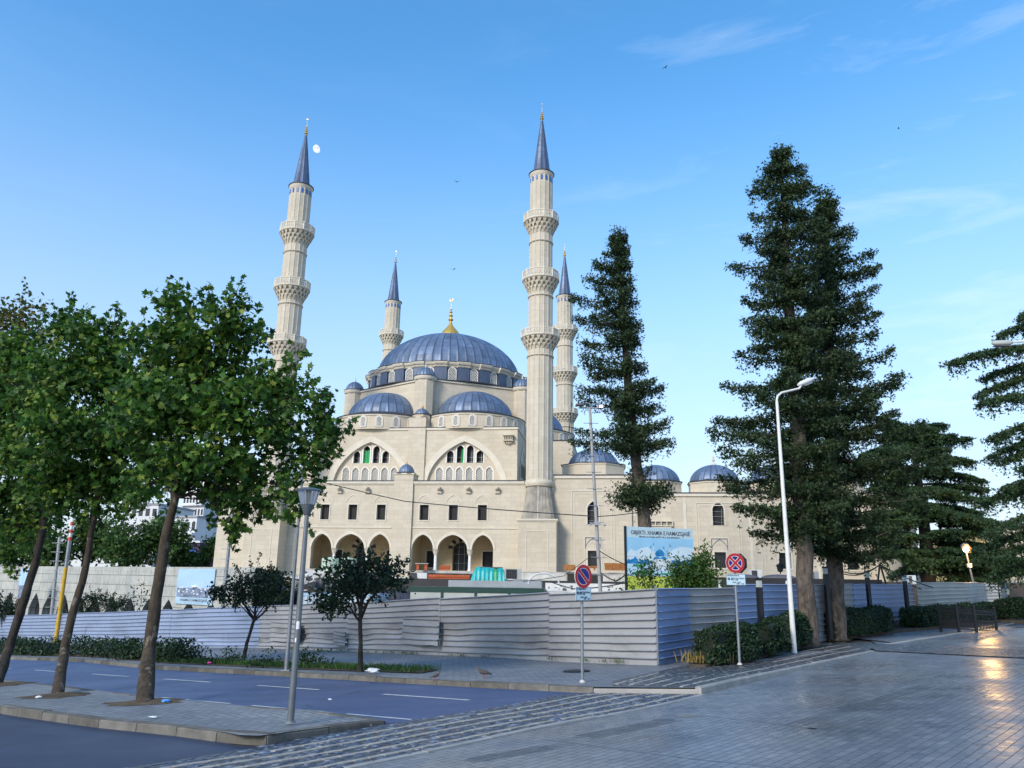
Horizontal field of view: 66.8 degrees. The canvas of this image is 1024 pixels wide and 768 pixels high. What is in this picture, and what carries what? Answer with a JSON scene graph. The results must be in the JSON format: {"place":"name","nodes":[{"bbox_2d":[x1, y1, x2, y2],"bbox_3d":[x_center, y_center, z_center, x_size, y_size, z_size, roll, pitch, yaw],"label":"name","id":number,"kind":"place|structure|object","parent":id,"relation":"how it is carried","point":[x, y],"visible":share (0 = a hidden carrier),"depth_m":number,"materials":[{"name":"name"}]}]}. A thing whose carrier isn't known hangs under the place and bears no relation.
{"place":"outdoors","nodes":[
{"label":"outdoors","id":0,"kind":"place"},
{"bbox_2d":[0,713,372,767],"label":"side road","id":1,"kind":"structure","parent":0,"point":[29,743],"depth_m":10.31,"materials":[{"name":"asphalt"}]},
{"bbox_2d":[0,680,384,735],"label":"island pavement","id":2,"kind":"structure","parent":0,"point":[217,715],"depth_m":12.75,"materials":[{"name":"concrete"}]},
{"bbox_2d":[0,681,37,685],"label":"tree pit soil","id":3,"kind":"object","parent":2,"relation":"on","point":[15,683],"visible":1,"depth_m":19.07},
{"bbox_2d":[0,315,95,682],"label":"plane tree","id":4,"kind":"object","parent":3,"relation":"on","point":[10,456],"visible":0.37,"depth_m":21.10,"materials":[{"name":"green plant"}]},
{"bbox_2d":[0,277,74,397],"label":"plane tree","id":5,"kind":"object","parent":2,"relation":"on","point":[5,314],"visible":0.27,"depth_m":28.17,"materials":[{"name":"green plant"}]},
{"bbox_2d":[15,692,88,698],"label":"tree pit soil","id":6,"kind":"object","parent":2,"relation":"on","point":[58,695],"visible":0.98,"depth_m":15.83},
{"bbox_2d":[0,291,165,692],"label":"plane tree","id":7,"kind":"object","parent":6,"relation":"on","point":[77,369],"visible":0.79,"depth_m":18.52,"materials":[{"name":"green plant"}]},
{"bbox_2d":[102,698,185,705],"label":"tree pit soil","id":8,"kind":"object","parent":2,"relation":"on","point":[154,701],"visible":0.83,"depth_m":14.01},
{"bbox_2d":[94,274,359,702],"bbox_3d":[-6.157,1.886,16.326,5.650,8.926,3.674,1,-14,0],"label":"plane tree","id":9,"kind":"object","parent":8,"relation":"on","point":[177,406],"visible":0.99,"depth_m":16.12,"materials":[{"name":"green plant"}]},
{"bbox_2d":[285,487,321,723],"bbox_3d":[-3.143,3.215,11.520,0.410,3.354,0.410,1,-14,0],"label":"street lamp","id":10,"kind":"object","parent":2,"relation":"on","point":[308,497],"visible":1,"depth_m":11.51,"materials":[{"name":"metal"}]},
{"bbox_2d":[216,490,235,606],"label":"pole","id":11,"kind":"object","parent":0,"point":[226,569],"visible":0.26,"depth_m":48.53,"materials":[{"name":"metal"}]},
{"bbox_2d":[5,660,577,723],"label":"street","id":12,"kind":"structure","parent":0,"point":[350,697],"depth_m":16.54,"materials":[{"name":"asphalt"}]},
{"bbox_2d":[39,670,467,719],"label":"lane markings","id":13,"kind":"object","parent":12,"relation":"on","point":[299,688],"visible":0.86,"depth_m":15.19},
{"bbox_2d":[303,593,388,642],"bbox_3d":[-8.751,12.175,40.382,4.003,2.500,2.420,-2,-14,10],"label":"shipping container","id":14,"kind":"object","parent":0,"point":[306,596],"visible":0.08,"depth_m":39.74,"materials":[{"name":"white metal"}]},
{"bbox_2d":[127,693,692,767],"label":"cobble strip","id":15,"kind":"object","parent":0,"point":[429,741],"visible":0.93,"depth_m":10.49,"materials":[{"name":"stone"}]},
{"bbox_2d":[147,692,697,767],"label":"cobble stones","id":16,"kind":"object","parent":15,"relation":"on","point":[345,740],"visible":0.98,"depth_m":10.41,"materials":[{"name":"stone"}]},
{"bbox_2d":[160,693,687,767],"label":"pale line stones","id":17,"kind":"object","parent":15,"relation":"on","point":[352,747],"visible":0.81,"depth_m":10.34,"materials":[{"name":"stone"}]},
{"bbox_2d":[594,688,697,693],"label":"flush kerb","id":18,"kind":"structure","parent":15,"relation":"on","point":[647,690],"depth_m":14.27,"materials":[{"name":"concrete"}]},
{"bbox_2d":[0,642,871,687],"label":"pavement","id":19,"kind":"structure","parent":0,"point":[457,668],"depth_m":20.32,"materials":[{"name":"concrete"}]},
{"bbox_2d":[0,589,19,628],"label":"street tree","id":20,"kind":"object","parent":19,"relation":"on","point":[3,608],"visible":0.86,"depth_m":48.98,"materials":[{"name":"green plant"}]},
{"bbox_2d":[0,635,211,662],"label":"undergrowth","id":21,"kind":"object","parent":19,"relation":"on","point":[129,648],"visible":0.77,"depth_m":31.05,"materials":[{"name":"green plant"}]},
{"bbox_2d":[0,606,261,647],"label":"corrugated fence","id":22,"kind":"object","parent":19,"relation":"on","point":[217,627],"visible":0.67,"depth_m":39.36,"materials":[{"name":"metal"}]},
{"bbox_2d":[1,652,440,672],"bbox_3d":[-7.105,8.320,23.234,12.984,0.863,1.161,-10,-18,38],"label":"grass","id":23,"kind":"structure","parent":19,"relation":"on","point":[351,665],"depth_m":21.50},
{"bbox_2d":[166,645,337,667],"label":"weeds","id":24,"kind":"object","parent":23,"relation":"on","point":[304,656],"visible":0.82,"depth_m":23.30,"materials":[{"name":"green plant"}]},
{"bbox_2d":[304,546,415,671],"bbox_3d":[-3.994,5.765,20.112,2.938,3.332,2.365,1,-14,0],"label":"street tree","id":25,"kind":"object","parent":23,"relation":"on","point":[350,580],"visible":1,"depth_m":20.23,"materials":[{"name":"green plant"}]},
{"bbox_2d":[205,552,297,659],"bbox_3d":[-8.963,7.607,26.606,3.239,3.643,2.267,1,-14,0],"label":"street tree","id":26,"kind":"object","parent":19,"relation":"on","point":[240,595],"visible":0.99,"depth_m":26.60,"materials":[{"name":"green plant"}]},
{"bbox_2d":[281,466,302,670],"bbox_3d":[-6.016,4.722,21.620,0.220,6.146,0.220,1,-14,0],"label":"lamp pole","id":27,"kind":"object","parent":19,"relation":"on","point":[287,653],"visible":0.85,"depth_m":21.28,"materials":[{"name":"metal"}]},
{"bbox_2d":[257,586,658,665],"bbox_3d":[-3.942,8.560,27.460,0.472,3.099,22.465,13,-19,-40],"label":"corrugated fence","id":28,"kind":"object","parent":19,"relation":"on","point":[619,625],"visible":0.94,"depth_m":23.85,"materials":[{"name":"metal"}]},
{"bbox_2d":[574,565,591,682],"bbox_3d":[1.424,4.848,15.803,0.475,2.293,0.120,12,-18,-37],"label":"road sign","id":29,"kind":"object","parent":19,"relation":"on","point":[583,576],"visible":1,"depth_m":15.88,"materials":[{"name":"metal"}]},
{"bbox_2d":[615,643,861,686],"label":"raised line stones","id":30,"kind":"object","parent":19,"relation":"on","point":[728,675],"visible":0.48,"depth_m":16.17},
{"bbox_2d":[612,642,874,685],"bbox_3d":[7.319,7.362,20.864,3.113,0.177,16.596,-8,-17,32],"label":"raised cobble strip","id":31,"kind":"object","parent":19,"relation":"on","point":[682,673],"visible":0.68,"depth_m":17.51,"materials":[{"name":"stone"}]},
{"bbox_2d":[691,620,762,665],"bbox_3d":[5.477,6.468,19.464,0.877,1.049,2.479,-12,-19,42],"label":"hedge","id":32,"kind":"object","parent":31,"relation":"on","point":[717,643],"visible":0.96,"depth_m":19.02,"materials":[{"name":"green plant"}]},
{"bbox_2d":[726,553,746,664],"bbox_3d":[5.479,5.412,18.776,0.593,2.589,0.162,2,-14,-6],"label":"road sign","id":33,"kind":"object","parent":31,"relation":"on","point":[736,563],"visible":1,"depth_m":18.89,"materials":[{"name":"metal"}]},
{"bbox_2d":[822,567,833,639],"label":"light column","id":34,"kind":"structure","parent":31,"relation":"on","point":[830,636],"depth_m":27.53,"materials":[{"name":"metal"}]},
{"bbox_2d":[775,378,813,652],"bbox_3d":[8.907,3.779,23.744,1.654,8.407,0.169,7,-15,-22],"label":"street light","id":35,"kind":"object","parent":19,"relation":"on","point":[805,382],"visible":1,"depth_m":23.27,"materials":[{"name":"white paint"}]},
{"bbox_2d":[0,0,1023,579],"label":"sky","id":36,"kind":"structure","parent":0,"point":[143,142],"materials":[{"name":"blue"}]},
{"bbox_2d":[233,624,1023,746],"bbox_3d":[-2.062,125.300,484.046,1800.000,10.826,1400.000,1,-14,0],"label":"ground","id":37,"kind":"structure","parent":0,"point":[860,641],"depth_m":27.12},
{"bbox_2d":[11,508,79,565],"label":"broadleaf tree","id":38,"kind":"object","parent":37,"relation":"on","point":[48,555],"visible":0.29,"depth_m":88.39,"materials":[{"name":"green plant"}]},
{"bbox_2d":[46,519,62,613],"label":"utility pole","id":39,"kind":"object","parent":37,"relation":"on","point":[55,579],"visible":0.66,"depth_m":54.13,"materials":[{"name":"metal"}]},
{"bbox_2d":[54,519,73,641],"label":"barrier pole","id":40,"kind":"object","parent":37,"relation":"on","point":[62,591],"visible":0.95,"depth_m":45.41,"materials":[{"name":"metal"}]},
{"bbox_2d":[61,508,114,566],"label":"broadleaf tree","id":41,"kind":"object","parent":37,"relation":"on","point":[81,534],"visible":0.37,"depth_m":92.61,"materials":[{"name":"green plant"}]},
{"bbox_2d":[78,586,131,612],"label":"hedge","id":42,"kind":"object","parent":37,"relation":"on","point":[103,598],"visible":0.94,"depth_m":49.72,"materials":[{"name":"green plant"}]},
{"bbox_2d":[93,513,157,566],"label":"broadleaf tree","id":43,"kind":"object","parent":37,"relation":"on","point":[122,550],"visible":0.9,"depth_m":86.92,"materials":[{"name":"green plant"}]},
{"bbox_2d":[117,503,194,566],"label":"apartment block","id":44,"kind":"structure","parent":37,"relation":"on","point":[149,512],"depth_m":148.17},
{"bbox_2d":[131,507,196,565],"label":"broadleaf tree","id":45,"kind":"object","parent":37,"relation":"on","point":[154,535],"visible":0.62,"depth_m":90.11,"materials":[{"name":"green plant"}]},
{"bbox_2d":[168,532,207,566],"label":"broadleaf tree","id":46,"kind":"object","parent":37,"relation":"on","point":[183,558],"visible":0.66,"depth_m":92.66,"materials":[{"name":"green plant"}]},
{"bbox_2d":[0,704,383,745],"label":"island kerb","id":47,"kind":"structure","parent":37,"relation":"on","point":[200,733],"depth_m":11.19,"materials":[{"name":"concrete"}]},
{"bbox_2d":[4,679,384,722],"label":"island kerb","id":48,"kind":"structure","parent":37,"relation":"on","point":[344,715],"depth_m":12.91,"materials":[{"name":"concrete"}]},
{"bbox_2d":[175,515,217,540],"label":"apartment block","id":49,"kind":"structure","parent":37,"relation":"on","point":[199,524],"depth_m":128.05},
{"bbox_2d":[180,480,218,516],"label":"apartment block","id":50,"kind":"structure","parent":37,"relation":"on","point":[201,510],"depth_m":187.88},
{"bbox_2d":[188,533,215,566],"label":"broadleaf tree","id":51,"kind":"object","parent":37,"relation":"on","point":[209,550],"visible":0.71,"depth_m":94.92,"materials":[{"name":"green plant"}]},
{"bbox_2d":[283,573,317,590],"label":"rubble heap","id":52,"kind":"object","parent":37,"relation":"on","point":[306,584],"visible":0.45,"depth_m":55.19,"materials":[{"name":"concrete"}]},
{"bbox_2d":[10,656,596,692],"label":"kerb","id":53,"kind":"structure","parent":37,"relation":"on","point":[519,686],"depth_m":18.65,"materials":[{"name":"concrete"}]},
{"bbox_2d":[0,566,658,638],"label":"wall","id":54,"kind":"structure","parent":37,"relation":"on","point":[120,580],"depth_m":61.85,"materials":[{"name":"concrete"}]},
{"bbox_2d":[175,569,215,605],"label":"poster","id":55,"kind":"object","parent":54,"relation":"attached to","point":[192,587],"visible":0.99,"depth_m":53.48,"materials":[{"name":"blue paper"}]},
{"bbox_2d":[213,475,260,566],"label":"corner block","id":56,"kind":"structure","parent":54,"relation":"on","point":[220,551],"depth_m":74.43,"materials":[{"name":"stone"}]},
{"bbox_2d":[241,119,314,575],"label":"minaret","id":57,"kind":"object","parent":54,"relation":"on","point":[267,539],"visible":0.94,"depth_m":78.72,"materials":[{"name":"stone"}]},
{"bbox_2d":[284,300,576,578],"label":"mosque","id":58,"kind":"structure","parent":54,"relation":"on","point":[442,419],"depth_m":78.16,"materials":[{"name":"stone"}]},
{"bbox_2d":[347,503,358,520],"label":"window","id":59,"kind":"structure","parent":58,"relation":"in","point":[353,513],"depth_m":73.95,"materials":[{"name":"glass"}]},
{"bbox_2d":[375,504,386,520],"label":"window","id":60,"kind":"structure","parent":58,"relation":"in","point":[382,508],"depth_m":73.63,"materials":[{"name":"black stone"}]},
{"bbox_2d":[418,504,429,520],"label":"window","id":61,"kind":"structure","parent":58,"relation":"in","point":[425,508],"depth_m":73.09,"materials":[{"name":"glass"}]},
{"bbox_2d":[447,504,458,520],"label":"window","id":62,"kind":"structure","parent":58,"relation":"in","point":[454,511],"depth_m":72.73,"materials":[{"name":"black metal"}]},
{"bbox_2d":[448,538,467,570],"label":"doorway","id":63,"kind":"structure","parent":58,"relation":"in","point":[460,550],"depth_m":75.82,"materials":[{"name":"glass"}]},
{"bbox_2d":[476,504,487,521],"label":"window","id":64,"kind":"structure","parent":58,"relation":"in","point":[481,516],"depth_m":72.35,"materials":[{"name":"black metal"}]},
{"bbox_2d":[481,550,492,566],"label":"window","id":65,"kind":"structure","parent":58,"relation":"in","point":[486,556],"depth_m":75.10,"materials":[{"name":"glass"}]},
{"bbox_2d":[428,574,469,578],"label":"brick stack","id":66,"kind":"object","parent":54,"relation":"on","point":[447,576],"visible":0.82,"depth_m":65.65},
{"bbox_2d":[471,567,506,580],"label":"sheeted heap","id":67,"kind":"object","parent":54,"relation":"on","point":[488,574],"visible":0.88,"depth_m":54.36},
{"bbox_2d":[516,103,559,571],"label":"minaret","id":68,"kind":"object","parent":54,"relation":"on","point":[538,532],"visible":1,"depth_m":73.53,"materials":[{"name":"stone"}]},
{"bbox_2d":[522,571,624,581],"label":"parapet wall","id":69,"kind":"structure","parent":54,"relation":"on","point":[569,576],"depth_m":66.03,"materials":[{"name":"concrete"}]},
{"bbox_2d":[553,449,920,581],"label":"courtyard wing","id":70,"kind":"structure","parent":54,"relation":"on","point":[701,508],"depth_m":70.03,"materials":[{"name":"stone"}]},
{"bbox_2d":[712,503,723,524],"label":"arched window","id":71,"kind":"structure","parent":70,"relation":"in","point":[718,518],"depth_m":69.81,"materials":[{"name":"glass"}]},
{"bbox_2d":[379,251,403,359],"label":"minaret","id":72,"kind":"object","parent":37,"relation":"on","point":[391,335],"visible":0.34,"depth_m":115.38,"materials":[{"name":"stone"}]},
{"bbox_2d":[407,586,544,632],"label":"site cabin","id":73,"kind":"object","parent":37,"relation":"on","point":[434,592],"visible":0.25,"depth_m":45.47,"materials":[{"name":"white metal"}]},
{"bbox_2d":[448,579,542,587],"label":"site cabin","id":74,"kind":"object","parent":37,"relation":"on","point":[517,583],"visible":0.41,"depth_m":51.34,"materials":[{"name":"metal"}]},
{"bbox_2d":[504,569,521,579],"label":"air conditioner","id":75,"kind":"object","parent":74,"relation":"on","point":[512,573],"visible":0.93,"depth_m":52.45,"materials":[{"name":"metal"}]},
{"bbox_2d":[553,250,577,433],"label":"minaret","id":76,"kind":"object","parent":37,"relation":"on","point":[565,373],"visible":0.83,"depth_m":110.29,"materials":[{"name":"stone"}]},
{"bbox_2d":[545,583,624,620],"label":"site cabin","id":77,"kind":"object","parent":37,"relation":"on","point":[551,588],"visible":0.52,"depth_m":46.53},
{"bbox_2d":[575,403,605,591],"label":"utility pole","id":78,"kind":"object","parent":37,"relation":"on","point":[596,523],"visible":0.88,"depth_m":43.19,"materials":[{"name":"metal"}]},
{"bbox_2d":[303,477,592,516],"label":"overhead cable","id":79,"kind":"object","parent":78,"relation":"attached to","point":[458,506],"visible":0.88,"depth_m":46.84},
{"bbox_2d":[565,225,676,627],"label":"conifer","id":80,"kind":"object","parent":37,"relation":"on","point":[641,496],"visible":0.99,"depth_m":46.79,"materials":[{"name":"green plant"}]},
{"bbox_2d":[614,550,665,590],"bbox_3d":[4.428,7.398,26.509,1.741,3.411,1.631,10,-17,-33],"label":"shrub","id":81,"kind":"object","parent":37,"relation":"on","point":[643,575],"visible":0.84,"depth_m":26.70,"materials":[{"name":"green plant"}]},
{"bbox_2d":[624,526,693,589],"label":"billboard","id":82,"kind":"object","parent":37,"relation":"on","point":[661,543],"visible":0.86,"depth_m":41.62,"materials":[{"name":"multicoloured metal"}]},
{"bbox_2d":[659,538,726,587],"bbox_3d":[5.528,6.519,23.771,2.161,3.564,2.022,1,-14,0],"label":"shrub","id":83,"kind":"object","parent":37,"relation":"on","point":[696,572],"visible":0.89,"depth_m":23.69,"materials":[{"name":"green plant"}]},
{"bbox_2d":[711,577,881,619],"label":"dark screen","id":84,"kind":"object","parent":37,"relation":"on","point":[784,581],"visible":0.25,"depth_m":42.58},
{"bbox_2d":[769,183,952,642],"bbox_3d":[12.726,0.486,29.455,5.568,18.074,5.356,6,-15,-20],"label":"conifer","id":85,"kind":"object","parent":37,"relation":"on","point":[864,470],"visible":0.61,"depth_m":28.33,"materials":[{"name":"green plant"}]},
{"bbox_2d":[844,564,932,589],"bbox_3d":[18.931,10.053,39.828,5.224,1.664,0.070,1,-14,0],"label":"cable trestle","id":86,"kind":"object","parent":37,"relation":"on","point":[862,573],"visible":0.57,"depth_m":39.87,"materials":[{"name":"black paint"}]},
{"bbox_2d":[856,419,1023,582],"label":"cedar","id":87,"kind":"object","parent":37,"relation":"on","point":[930,562],"visible":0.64,"depth_m":57.82,"materials":[{"name":"green plant"}]},
{"bbox_2d":[882,582,1023,605],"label":"dark screen","id":88,"kind":"object","parent":37,"relation":"on","point":[1018,591],"depth_m":53.94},
{"bbox_2d":[910,618,1023,630],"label":"planting soil","id":89,"kind":"structure","parent":37,"relation":"on","point":[1005,621],"depth_m":38.12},
{"bbox_2d":[916,582,1023,605],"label":"corrugated fence","id":90,"kind":"object","parent":89,"relation":"on","point":[949,593],"visible":0.46,"depth_m":43.59,"materials":[{"name":"metal"}]},
{"bbox_2d":[993,595,1023,618],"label":"hedge","id":91,"kind":"object","parent":89,"relation":"on","point":[1011,607],"visible":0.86,"depth_m":40.01,"materials":[{"name":"green plant"}]},
{"bbox_2d":[356,626,1023,767],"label":"plaza paving","id":92,"kind":"structure","parent":0,"point":[965,711],"depth_m":10.22,"materials":[{"name":"stone"}]},
{"bbox_2d":[343,694,705,767],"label":"pale kerb","id":93,"kind":"structure","parent":92,"relation":"on","point":[484,739],"depth_m":10.14,"materials":[{"name":"concrete"}]},
{"bbox_2d":[466,685,932,761],"bbox_3d":[3.705,4.756,11.092,9.914,0.226,1.752,9,-16,-29],"label":"paving groove","id":94,"kind":"object","parent":92,"relation":"on","point":[681,720],"visible":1,"depth_m":10.59},
{"bbox_2d":[695,650,873,693],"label":"pale kerb","id":95,"kind":"structure","parent":92,"relation":"on","point":[711,687],"depth_m":16.10,"materials":[{"name":"concrete"}]},
{"bbox_2d":[863,643,1023,657],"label":"cobble band","id":96,"kind":"object","parent":92,"relation":"on","point":[999,652],"visible":1,"depth_m":22.09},
{"bbox_2d":[885,623,1014,643],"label":"pale kerb","id":97,"kind":"structure","parent":92,"relation":"on","point":[944,635],"depth_m":29.23,"materials":[{"name":"concrete"}]},
{"bbox_2d":[937,603,997,631],"bbox_3d":[19.299,9.779,32.162,3.375,1.370,1.052,7,-15,-21],"label":"iron railing","id":98,"kind":"object","parent":92,"relation":"on","point":[958,622],"visible":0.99,"depth_m":31.64,"materials":[{"name":"metal"}]},
{"bbox_2d":[937,310,1023,597],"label":"cedar","id":99,"kind":"object","parent":92,"relation":"on","point":[1013,490],"visible":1,"depth_m":33.11,"materials":[{"name":"green plant"}]},
{"bbox_2d":[688,626,912,666],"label":"planting soil","id":100,"kind":"structure","parent":0,"point":[898,629],"depth_m":29.48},
{"bbox_2d":[755,578,764,620],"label":"light column","id":101,"kind":"structure","parent":100,"relation":"on","point":[760,602],"depth_m":22.73,"materials":[{"name":"metal"}]},
{"bbox_2d":[751,614,792,655],"bbox_3d":[7.170,6.975,21.625,0.970,1.033,2.217,-7,-16,30],"label":"hedge","id":102,"kind":"object","parent":100,"relation":"on","point":[775,637],"visible":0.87,"depth_m":21.30,"materials":[{"name":"green plant"}]},
{"bbox_2d":[705,143,860,646],"bbox_3d":[9.132,-0.397,27.110,5.117,18.133,3.800,1,-14,0],"label":"conifer","id":103,"kind":"object","parent":100,"relation":"on","point":[793,359],"visible":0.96,"depth_m":26.53,"materials":[{"name":"green plant"}]},
{"bbox_2d":[657,584,915,664],"bbox_3d":[12.207,8.577,29.381,0.720,2.169,26.492,-11,-18,38],"label":"corrugated fence","id":104,"kind":"object","parent":100,"relation":"on","point":[683,614],"visible":0.44,"depth_m":22.68,"materials":[{"name":"metal"}]},
{"bbox_2d":[772,609,813,647],"bbox_3d":[8.744,7.599,24.192,0.968,1.124,2.845,-7,-16,29],"label":"hedge","id":105,"kind":"object","parent":100,"relation":"on","point":[803,630],"visible":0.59,"depth_m":23.81,"materials":[{"name":"green plant"}]},
{"bbox_2d":[673,622,917,663],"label":"dry grass","id":106,"kind":"structure","parent":100,"relation":"on","point":[693,659],"depth_m":18.89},
{"bbox_2d":[824,604,894,637],"bbox_3d":[13.115,9.057,29.777,1.133,1.159,6.032,-13,-20,43],"label":"hedge","id":107,"kind":"object","parent":100,"relation":"on","point":[868,620],"visible":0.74,"depth_m":29.83,"materials":[{"name":"green plant"}]},
{"bbox_2d":[864,571,871,605],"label":"light column","id":108,"kind":"structure","parent":100,"relation":"on","point":[868,590],"depth_m":31.92,"materials":[{"name":"metal"}]},
{"bbox_2d":[898,601,1006,626],"bbox_3d":[21.898,11.203,38.017,11.454,1.136,1.166,13,-19,-39],"label":"hedge","id":109,"kind":"object","parent":100,"relation":"on","point":[920,616],"visible":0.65,"depth_m":35.10,"materials":[{"name":"green plant"}]},
{"bbox_2d":[857,623,1004,641],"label":"pavement","id":110,"kind":"structure","parent":0,"point":[896,637],"depth_m":30.28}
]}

